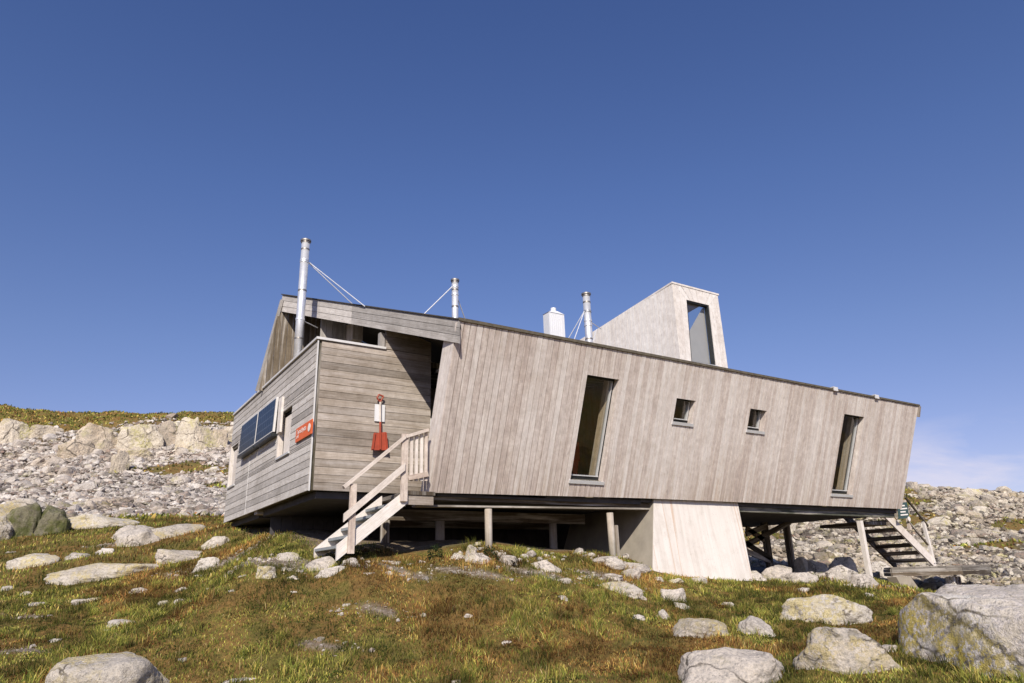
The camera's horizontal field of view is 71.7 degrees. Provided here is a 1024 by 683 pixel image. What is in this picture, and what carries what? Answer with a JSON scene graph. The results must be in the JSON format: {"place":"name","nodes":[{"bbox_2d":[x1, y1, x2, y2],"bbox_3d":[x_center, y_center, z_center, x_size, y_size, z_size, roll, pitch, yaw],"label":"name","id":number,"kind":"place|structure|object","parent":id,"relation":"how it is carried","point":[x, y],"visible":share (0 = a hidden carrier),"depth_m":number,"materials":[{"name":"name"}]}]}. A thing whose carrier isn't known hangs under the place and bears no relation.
{"place":"outdoors","nodes":[
{"label":"outdoors","id":0,"kind":"place"},
{"bbox_2d":[0,404,1023,682],"bbox_3d":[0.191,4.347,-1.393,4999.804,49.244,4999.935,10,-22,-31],"label":"ground","id":1,"kind":"structure","parent":0,"point":[406,548],"depth_m":8.89,"materials":[{"name":"green plant"}]},
{"bbox_2d":[0,516,12,540],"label":"boulder","id":2,"kind":"object","parent":1,"relation":"on","point":[6,528],"visible":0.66,"depth_m":16.92,"materials":[{"name":"stone"}]},
{"bbox_2d":[0,418,30,443],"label":"rock outcrop","id":3,"kind":"object","parent":1,"relation":"on","point":[11,430],"visible":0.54,"depth_m":51.79,"materials":[{"name":"beige stone"}]},
{"bbox_2d":[12,439,28,446],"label":"scree block","id":4,"kind":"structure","parent":1,"relation":"on","point":[16,442],"depth_m":50.08,"materials":[{"name":"stone"}]},
{"bbox_2d":[6,502,41,536],"bbox_3d":[-12.044,4.705,17.405,0.884,1.463,0.712,10,-22,-31],"label":"boulder","id":5,"kind":"object","parent":1,"relation":"on","point":[25,519],"visible":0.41,"depth_m":17.31,"materials":[{"name":"stone"}]},
{"bbox_2d":[0,498,47,515],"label":"boulder","id":6,"kind":"object","parent":1,"relation":"on","point":[6,508],"visible":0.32,"depth_m":20.17,"materials":[{"name":"stone"}]},
{"bbox_2d":[6,553,60,568],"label":"boulder","id":7,"kind":"object","parent":1,"relation":"on","point":[35,559],"visible":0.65,"depth_m":13.73,"materials":[{"name":"stone"}]},
{"bbox_2d":[29,425,63,437],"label":"rock outcrop","id":8,"kind":"object","parent":1,"relation":"on","point":[39,431],"visible":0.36,"depth_m":52.66,"materials":[{"name":"beige stone"}]},
{"bbox_2d":[41,466,53,473],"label":"scree block","id":9,"kind":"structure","parent":1,"relation":"on","point":[45,469],"depth_m":41.67,"materials":[{"name":"stone"}]},
{"bbox_2d":[34,505,70,535],"bbox_3d":[-11.468,4.765,17.614,0.923,1.384,0.739,10,-22,-31],"label":"boulder","id":10,"kind":"object","parent":1,"relation":"on","point":[53,520],"visible":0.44,"depth_m":17.52,"materials":[{"name":"stone"}]},
{"bbox_2d":[57,467,75,474],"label":"scree block","id":11,"kind":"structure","parent":1,"relation":"on","point":[67,470],"depth_m":40.68,"materials":[{"name":"stone"}]},
{"bbox_2d":[57,439,95,458],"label":"rock outcrop","id":12,"kind":"object","parent":1,"relation":"on","point":[72,448],"visible":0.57,"depth_m":46.19,"materials":[{"name":"beige stone"}]},
{"bbox_2d":[65,552,89,559],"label":"stone","id":13,"kind":"object","parent":1,"relation":"on","point":[74,555],"visible":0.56,"depth_m":14.20,"materials":[{"name":"stone"}]},
{"bbox_2d":[71,598,97,605],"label":"stone","id":14,"kind":"object","parent":1,"relation":"on","point":[75,601],"visible":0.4,"depth_m":10.94,"materials":[{"name":"stone"}]},
{"bbox_2d":[75,422,117,450],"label":"rock outcrop","id":15,"kind":"object","parent":1,"relation":"on","point":[102,438],"visible":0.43,"depth_m":47.68,"materials":[{"name":"beige stone"}]},
{"bbox_2d":[92,449,103,454],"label":"scree block","id":16,"kind":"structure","parent":1,"relation":"on","point":[97,451],"depth_m":46.77,"materials":[{"name":"stone"}]},
{"bbox_2d":[44,563,160,584],"bbox_3d":[-7.258,4.261,12.790,2.021,0.522,0.738,10,-22,-31],"label":"boulder","id":17,"kind":"object","parent":1,"relation":"on","point":[87,573],"visible":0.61,"depth_m":12.51,"materials":[{"name":"stone"}]},
{"bbox_2d":[68,514,138,529],"bbox_3d":[-10.751,4.845,18.645,1.851,0.567,0.940,10,-22,-31],"label":"boulder","id":18,"kind":"object","parent":1,"relation":"on","point":[85,521],"visible":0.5,"depth_m":18.30,"materials":[{"name":"stone"}]},
{"bbox_2d":[95,548,114,554],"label":"stone","id":19,"kind":"object","parent":1,"relation":"on","point":[110,550],"visible":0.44,"depth_m":14.59,"materials":[{"name":"stone"}]},
{"bbox_2d":[45,651,169,682],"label":"boulder","id":20,"kind":"object","parent":1,"relation":"on","point":[126,667],"visible":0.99,"depth_m":6.46,"materials":[{"name":"stone"}]},
{"bbox_2d":[0,413,233,517],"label":"scree","id":21,"kind":"structure","parent":1,"relation":"on","point":[78,500],"depth_m":38.67,"materials":[{"name":"stone"}]},
{"bbox_2d":[109,450,129,472],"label":"rock outcrop","id":22,"kind":"object","parent":1,"relation":"on","point":[120,461],"visible":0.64,"depth_m":40.70,"materials":[{"name":"beige stone"}]},
{"bbox_2d":[106,619,132,627],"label":"stone","id":23,"kind":"object","parent":1,"relation":"on","point":[114,621],"visible":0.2,"depth_m":9.29,"materials":[{"name":"stone"}]},
{"bbox_2d":[111,525,154,539],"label":"boulder","id":24,"kind":"object","parent":1,"relation":"on","point":[124,528],"visible":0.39,"depth_m":16.22,"materials":[{"name":"stone"}]},
{"bbox_2d":[117,446,152,460],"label":"rock outcrop","id":25,"kind":"object","parent":1,"relation":"on","point":[131,451],"visible":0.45,"depth_m":45.83,"materials":[{"name":"beige stone"}]},
{"bbox_2d":[115,527,160,546],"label":"boulder","id":26,"kind":"object","parent":1,"relation":"on","point":[142,536],"visible":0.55,"depth_m":15.22,"materials":[{"name":"stone"}]},
{"bbox_2d":[115,424,163,449],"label":"rock outcrop","id":27,"kind":"object","parent":1,"relation":"on","point":[145,436],"visible":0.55,"depth_m":48.54,"materials":[{"name":"beige stone"}]},
{"bbox_2d":[156,450,167,455],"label":"scree block","id":28,"kind":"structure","parent":1,"relation":"on","point":[163,453],"depth_m":47.09,"materials":[{"name":"stone"}]},
{"bbox_2d":[158,420,177,445],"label":"rock outcrop","id":29,"kind":"object","parent":1,"relation":"on","point":[168,430],"visible":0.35,"depth_m":50.05,"materials":[{"name":"beige stone"}]},
{"bbox_2d":[155,549,201,563],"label":"boulder","id":30,"kind":"object","parent":1,"relation":"on","point":[164,555],"visible":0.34,"depth_m":13.24,"materials":[{"name":"stone"}]},
{"bbox_2d":[151,524,205,538],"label":"boulder","id":31,"kind":"object","parent":1,"relation":"on","point":[169,531],"visible":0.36,"depth_m":15.92,"materials":[{"name":"stone"}]},
{"bbox_2d":[170,476,190,484],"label":"scree block","id":32,"kind":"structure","parent":1,"relation":"on","point":[176,480],"depth_m":38.59,"materials":[{"name":"stone"}]},
{"bbox_2d":[175,417,198,449],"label":"rock outcrop","id":33,"kind":"object","parent":1,"relation":"on","point":[186,433],"visible":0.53,"depth_m":48.33,"materials":[{"name":"beige stone"}]},
{"bbox_2d":[194,424,212,449],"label":"rock outcrop","id":34,"kind":"object","parent":1,"relation":"on","point":[204,435],"visible":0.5,"depth_m":48.69,"materials":[{"name":"beige stone"}]},
{"bbox_2d":[192,557,219,571],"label":"boulder","id":35,"kind":"object","parent":1,"relation":"on","point":[208,562],"visible":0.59,"depth_m":12.43,"materials":[{"name":"stone"}]},
{"bbox_2d":[201,536,228,549],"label":"boulder","id":36,"kind":"object","parent":1,"relation":"on","point":[214,541],"visible":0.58,"depth_m":13.85,"materials":[{"name":"stone"}]},
{"bbox_2d":[209,429,227,447],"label":"rock outcrop","id":37,"kind":"object","parent":1,"relation":"on","point":[219,437],"visible":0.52,"depth_m":49.23,"materials":[{"name":"beige stone"}]},
{"bbox_2d":[224,426,232,441],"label":"rock outcrop","id":38,"kind":"object","parent":1,"relation":"on","point":[230,430],"visible":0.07,"depth_m":50.99,"materials":[{"name":"beige stone"}]},
{"bbox_2d":[256,566,275,578],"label":"boulder","id":39,"kind":"object","parent":1,"relation":"on","point":[268,572],"visible":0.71,"depth_m":9.17,"materials":[{"name":"stone"}]},
{"bbox_2d":[276,552,299,560],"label":"boulder","id":40,"kind":"object","parent":1,"relation":"on","point":[286,555],"visible":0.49,"depth_m":9.98,"materials":[{"name":"stone"}]},
{"bbox_2d":[305,556,336,570],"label":"boulder","id":41,"kind":"object","parent":1,"relation":"on","point":[324,562],"visible":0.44,"depth_m":9.72,"materials":[{"name":"stone"}]},
{"bbox_2d":[315,566,344,577],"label":"boulder","id":42,"kind":"object","parent":1,"relation":"on","point":[330,570],"visible":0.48,"depth_m":9.40,"materials":[{"name":"stone"}]},
{"bbox_2d":[340,558,359,565],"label":"boulder","id":43,"kind":"object","parent":1,"relation":"on","point":[353,561],"visible":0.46,"depth_m":9.55,"materials":[{"name":"stone"}]},
{"bbox_2d":[313,428,434,560],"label":"staircase","id":44,"kind":"structure","parent":1,"relation":"on","point":[351,533],"depth_m":10.26,"materials":[{"name":"beige wood"}]},
{"bbox_2d":[426,543,443,562],"bbox_3d":[-1.126,3.111,10.404,0.270,0.292,0.272,10,-22,-31],"label":"shrub","id":45,"kind":"object","parent":1,"relation":"on","point":[435,549],"visible":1,"depth_m":10.39,"materials":[{"name":"green plant"}]},
{"bbox_2d":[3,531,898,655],"bbox_3d":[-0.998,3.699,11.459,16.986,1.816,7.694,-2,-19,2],"label":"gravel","id":46,"kind":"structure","parent":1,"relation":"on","point":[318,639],"depth_m":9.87,"materials":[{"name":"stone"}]},
{"bbox_2d":[451,553,464,559],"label":"boulder","id":47,"kind":"object","parent":1,"relation":"on","point":[456,555],"visible":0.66,"depth_m":10.43,"materials":[{"name":"stone"}]},
{"bbox_2d":[0,532,917,682],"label":"dwarf shrub","id":48,"kind":"object","parent":1,"relation":"on","point":[627,671],"visible":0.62,"depth_m":8.46,"materials":[{"name":"green plant"}]},
{"bbox_2d":[0,513,935,618],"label":"grass","id":49,"kind":"structure","parent":1,"relation":"on","point":[217,519],"depth_m":13.52,"materials":[{"name":"green plant"}]},
{"bbox_2d":[465,545,476,555],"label":"boulder","id":50,"kind":"object","parent":1,"relation":"on","point":[470,549],"visible":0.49,"depth_m":10.45,"materials":[{"name":"stone"}]},
{"bbox_2d":[464,553,491,563],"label":"boulder","id":51,"kind":"object","parent":1,"relation":"on","point":[479,556],"visible":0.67,"depth_m":10.33,"materials":[{"name":"stone"}]},
{"bbox_2d":[483,545,499,563],"bbox_3d":[-0.308,3.139,10.449,0.280,0.298,0.258,10,-22,-31],"label":"shrub","id":52,"kind":"object","parent":1,"relation":"on","point":[491,550],"visible":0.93,"depth_m":10.43,"materials":[{"name":"green plant"}]},
{"bbox_2d":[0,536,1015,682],"bbox_3d":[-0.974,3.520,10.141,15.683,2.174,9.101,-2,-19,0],"label":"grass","id":53,"kind":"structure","parent":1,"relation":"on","point":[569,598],"depth_m":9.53,"materials":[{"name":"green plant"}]},
{"bbox_2d":[500,555,517,565],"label":"boulder","id":54,"kind":"object","parent":1,"relation":"on","point":[508,557],"visible":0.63,"depth_m":10.47,"materials":[{"name":"stone"}]},
{"bbox_2d":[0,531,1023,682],"bbox_3d":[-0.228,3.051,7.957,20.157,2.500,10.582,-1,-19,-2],"label":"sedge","id":55,"kind":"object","parent":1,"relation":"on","point":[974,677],"visible":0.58,"depth_m":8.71,"materials":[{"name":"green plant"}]},
{"bbox_2d":[0,404,1023,548],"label":"hillside heath","id":56,"kind":"object","parent":1,"relation":"on","point":[150,415],"visible":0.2,"depth_m":58.71,"materials":[{"name":"green plant"}]},
{"bbox_2d":[532,560,561,572],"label":"boulder","id":57,"kind":"object","parent":1,"relation":"on","point":[544,564],"visible":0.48,"depth_m":10.58,"materials":[{"name":"stone"}]},
{"bbox_2d":[559,578,572,582],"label":"stone","id":58,"kind":"object","parent":1,"relation":"on","point":[567,580],"visible":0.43,"depth_m":10.18,"materials":[{"name":"stone"}]},
{"bbox_2d":[223,238,920,580],"bbox_3d":[-1.877,4.349,21.869,14.277,6.720,21.657,10,-22,-31],"label":"cabin","id":59,"kind":"object","parent":1,"relation":"on","point":[694,459],"visible":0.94,"depth_m":12.92,"materials":[{"name":"grey wood"}]},
{"bbox_2d":[226,447,237,488],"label":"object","id":60,"kind":"structure","parent":59,"relation":"in","point":[233,453],"depth_m":15.85,"materials":[{"name":"grey glass"}]},
{"bbox_2d":[237,412,258,458],"bbox_3d":[-5.359,1.931,14.457,0.120,0.717,1.379,10,-22,-31],"label":"solar panel","id":61,"kind":"object","parent":59,"relation":"attached to","point":[247,438],"visible":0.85,"depth_m":14.36,"materials":[{"name":"glass"}]},
{"bbox_2d":[254,397,278,447],"bbox_3d":[-4.620,1.536,13.357,0.120,0.717,1.304,10,-22,-31],"label":"solar panel","id":62,"kind":"object","parent":59,"relation":"attached to","point":[266,424],"visible":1,"depth_m":13.21,"materials":[{"name":"glass"}]},
{"bbox_2d":[276,396,283,433],"bbox_3d":[-4.167,1.325,12.751,0.040,0.644,0.206,10,-22,-31],"label":"window shutter","id":63,"kind":"object","parent":59,"relation":"attached to","point":[280,414],"visible":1,"depth_m":12.71,"materials":[{"name":"beige wood"}]},
{"bbox_2d":[275,410,291,460],"bbox_3d":[-3.937,1.602,12.439,0.170,0.865,0.855,10,-22,-31],"label":"window","id":64,"kind":"structure","parent":59,"relation":"in","point":[287,423],"depth_m":12.59,"materials":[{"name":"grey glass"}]},
{"bbox_2d":[295,419,312,442],"bbox_3d":[-3.328,1.432,11.325,0.024,0.229,0.858,10,-22,-31],"label":"sign","id":65,"kind":"object","parent":59,"relation":"attached to","point":[303,431],"visible":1,"depth_m":11.28,"materials":[{"name":"orange metal"}]},
{"bbox_2d":[371,394,387,449],"bbox_3d":[-2.156,1.312,11.578,0.275,0.952,0.085,10,-22,-31],"label":"shovel","id":66,"kind":"object","parent":59,"relation":"hanging from","point":[379,441],"visible":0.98,"depth_m":11.50,"materials":[{"name":"red plastic"}]},
{"bbox_2d":[374,404,384,421],"bbox_3d":[-2.184,1.181,11.695,0.176,0.286,0.016,10,-22,-31],"label":"notice board","id":67,"kind":"object","parent":59,"relation":"attached to","point":[376,414],"visible":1,"depth_m":11.69,"materials":[{"name":"white metal"}]},
{"bbox_2d":[572,442,579,474],"bbox_3d":[1.135,2.148,12.966,0.164,0.607,0.155,10,-22,-31],"label":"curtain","id":68,"kind":"object","parent":59,"relation":"in","point":[576,462],"visible":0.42,"depth_m":12.90,"materials":[{"name":"red fabric"}]},
{"bbox_2d":[569,375,618,484],"bbox_3d":[1.314,1.518,12.272,0.782,1.863,0.924,10,-22,-31],"label":"window","id":69,"kind":"structure","parent":59,"relation":"in","point":[608,403],"depth_m":12.39,"materials":[{"name":"grey wood"}]},
{"bbox_2d":[671,398,694,426],"bbox_3d":[3.123,1.320,13.304,0.549,0.557,0.413,10,-22,-31],"label":"window","id":70,"kind":"structure","parent":59,"relation":"in","point":[690,405],"depth_m":13.37,"materials":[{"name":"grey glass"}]},
{"bbox_2d":[746,409,765,434],"bbox_3d":[4.831,1.606,14.343,0.549,0.547,0.409,10,-22,-31],"label":"window","id":71,"kind":"structure","parent":59,"relation":"in","point":[761,416],"depth_m":14.42,"materials":[{"name":"grey wood"}]},
{"bbox_2d":[830,414,863,497],"bbox_3d":[7.397,2.553,15.970,0.899,1.853,0.920,10,-22,-31],"label":"window","id":72,"kind":"structure","parent":59,"relation":"in","point":[857,432],"depth_m":16.13,"materials":[{"name":"grey wood"}]},
{"bbox_2d":[592,556,625,569],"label":"boulder","id":73,"kind":"object","parent":1,"relation":"on","point":[615,562],"visible":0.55,"depth_m":11.44,"materials":[{"name":"stone"}]},
{"bbox_2d":[604,573,622,580],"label":"stone","id":74,"kind":"object","parent":1,"relation":"on","point":[616,576],"visible":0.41,"depth_m":10.74,"materials":[{"name":"stone"}]},
{"bbox_2d":[600,581,646,599],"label":"boulder","id":75,"kind":"object","parent":1,"relation":"on","point":[634,591],"visible":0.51,"depth_m":10.10,"materials":[{"name":"stone"}]},
{"bbox_2d":[622,568,640,578],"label":"boulder","id":76,"kind":"object","parent":1,"relation":"on","point":[636,572],"visible":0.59,"depth_m":11.14,"materials":[{"name":"stone"}]},
{"bbox_2d":[451,542,816,573],"bbox_3d":[4.298,4.530,13.775,12.320,1.249,1.705,12,-23,-35],"label":"rubble","id":77,"kind":"object","parent":1,"relation":"on","point":[531,553],"visible":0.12,"depth_m":11.18,"materials":[{"name":"stone"}]},
{"bbox_2d":[624,562,651,574],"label":"boulder","id":78,"kind":"object","parent":1,"relation":"on","point":[643,567],"visible":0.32,"depth_m":11.63,"materials":[{"name":"stone"}]},
{"bbox_2d":[656,609,669,618],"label":"stone","id":79,"kind":"object","parent":1,"relation":"on","point":[662,613],"visible":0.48,"depth_m":9.30,"materials":[{"name":"stone"}]},
{"bbox_2d":[660,588,685,600],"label":"boulder","id":80,"kind":"object","parent":1,"relation":"on","point":[680,592],"visible":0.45,"depth_m":10.47,"materials":[{"name":"stone"}]},
{"bbox_2d":[672,618,728,637],"bbox_3d":[2.314,3.600,8.737,0.698,0.352,0.492,-4,-19,7],"label":"boulder","id":81,"kind":"object","parent":1,"relation":"on","point":[693,627],"visible":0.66,"depth_m":8.61,"materials":[{"name":"stone"}]},
{"bbox_2d":[677,647,784,682],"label":"boulder","id":82,"kind":"object","parent":1,"relation":"on","point":[725,665],"visible":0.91,"depth_m":6.76,"materials":[{"name":"stone"}]},
{"bbox_2d":[737,615,775,636],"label":"boulder","id":83,"kind":"object","parent":1,"relation":"on","point":[750,623],"visible":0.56,"depth_m":8.63,"materials":[{"name":"stone"}]},
{"bbox_2d":[751,571,766,580],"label":"boulder","id":84,"kind":"object","parent":1,"relation":"on","point":[756,575],"visible":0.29,"depth_m":13.70,"materials":[{"name":"stone"}]},
{"bbox_2d":[761,565,791,579],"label":"boulder","id":85,"kind":"object","parent":1,"relation":"on","point":[775,571],"visible":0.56,"depth_m":13.99,"materials":[{"name":"stone"}]},
{"bbox_2d":[779,572,818,583],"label":"boulder","id":86,"kind":"object","parent":1,"relation":"on","point":[807,577],"visible":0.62,"depth_m":13.50,"materials":[{"name":"stone"}]},
{"bbox_2d":[793,557,808,572],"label":"boulder","id":87,"kind":"object","parent":1,"relation":"on","point":[800,564],"visible":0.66,"depth_m":17.92,"materials":[{"name":"stone"}]},
{"bbox_2d":[807,560,827,572],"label":"boulder","id":88,"kind":"object","parent":1,"relation":"on","point":[815,567],"visible":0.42,"depth_m":18.36,"materials":[{"name":"stone"}]},
{"bbox_2d":[779,594,872,624],"bbox_3d":[3.984,3.542,9.120,1.214,0.549,0.605,-10,-21,24],"label":"boulder","id":89,"kind":"object","parent":1,"relation":"on","point":[838,610],"visible":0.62,"depth_m":8.96,"materials":[{"name":"stone"}]},
{"bbox_2d":[825,565,857,581],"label":"boulder","id":90,"kind":"object","parent":1,"relation":"on","point":[842,572],"visible":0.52,"depth_m":13.90,"materials":[{"name":"stone"}]},
{"bbox_2d":[828,557,857,572],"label":"boulder","id":91,"kind":"object","parent":1,"relation":"on","point":[848,562],"visible":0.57,"depth_m":18.62,"materials":[{"name":"stone"}]},
{"bbox_2d":[793,627,903,674],"bbox_3d":[3.240,3.096,6.886,0.994,0.626,0.625,-5,-19,10],"label":"boulder","id":92,"kind":"object","parent":1,"relation":"on","point":[843,650],"visible":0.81,"depth_m":6.73,"materials":[{"name":"stone"}]},
{"bbox_2d":[850,574,878,587],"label":"boulder","id":93,"kind":"object","parent":1,"relation":"on","point":[864,579],"visible":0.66,"depth_m":13.05,"materials":[{"name":"stone"}]},
{"bbox_2d":[742,485,1023,590],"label":"scree","id":94,"kind":"structure","parent":1,"relation":"on","point":[988,498],"depth_m":33.29,"materials":[{"name":"stone"}]},
{"bbox_2d":[871,561,900,577],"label":"boulder","id":95,"kind":"object","parent":1,"relation":"on","point":[879,566],"visible":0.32,"depth_m":21.71,"materials":[{"name":"stone"}]},
{"bbox_2d":[882,645,896,651],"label":"stone","id":96,"kind":"object","parent":1,"relation":"on","point":[887,646],"visible":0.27,"depth_m":7.26,"materials":[{"name":"stone"}]},
{"bbox_2d":[906,481,919,489],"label":"scree block","id":97,"kind":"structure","parent":1,"relation":"on","point":[912,485],"depth_m":51.78,"materials":[{"name":"stone"}]},
{"bbox_2d":[883,564,990,588],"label":"timber deck","id":98,"kind":"structure","parent":1,"relation":"on","point":[892,572],"depth_m":18.09,"materials":[{"name":"grey wood"}]},
{"bbox_2d":[954,506,964,512],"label":"scree block","id":99,"kind":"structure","parent":1,"relation":"on","point":[960,508],"depth_m":43.45,"materials":[{"name":"stone"}]},
{"bbox_2d":[898,584,1023,681],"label":"boulder","id":100,"kind":"object","parent":1,"relation":"on","point":[972,624],"visible":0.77,"depth_m":6.65,"materials":[{"name":"grey stone"}]},
{"bbox_2d":[962,491,974,496],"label":"scree block","id":101,"kind":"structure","parent":1,"relation":"on","point":[970,493],"depth_m":51.19,"materials":[{"name":"stone"}]},
{"bbox_2d":[972,506,988,511],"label":"scree block","id":102,"kind":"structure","parent":1,"relation":"on","point":[983,508],"depth_m":44.66,"materials":[{"name":"stone"}]},
{"bbox_2d":[995,486,1012,492],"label":"scree block","id":103,"kind":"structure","parent":1,"relation":"on","point":[1001,489],"depth_m":54.19,"materials":[{"name":"stone"}]},
{"bbox_2d":[0,0,1023,491],"label":"sky","id":104,"kind":"structure","parent":0,"point":[846,177],"materials":[{"name":"blue"}]},
{"bbox_2d":[820,496,935,566],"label":"staircase","id":105,"kind":"structure","parent":0,"point":[908,537],"depth_m":19.18,"materials":[{"name":"beige wood"}]},
{"bbox_2d":[898,502,910,520],"bbox_3d":[10.381,4.506,18.804,0.545,0.503,0.040,10,-22,-31],"label":"sign","id":106,"kind":"object","parent":105,"relation":"attached to","point":[903,512],"visible":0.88,"depth_m":18.82,"materials":[{"name":"green metal"}]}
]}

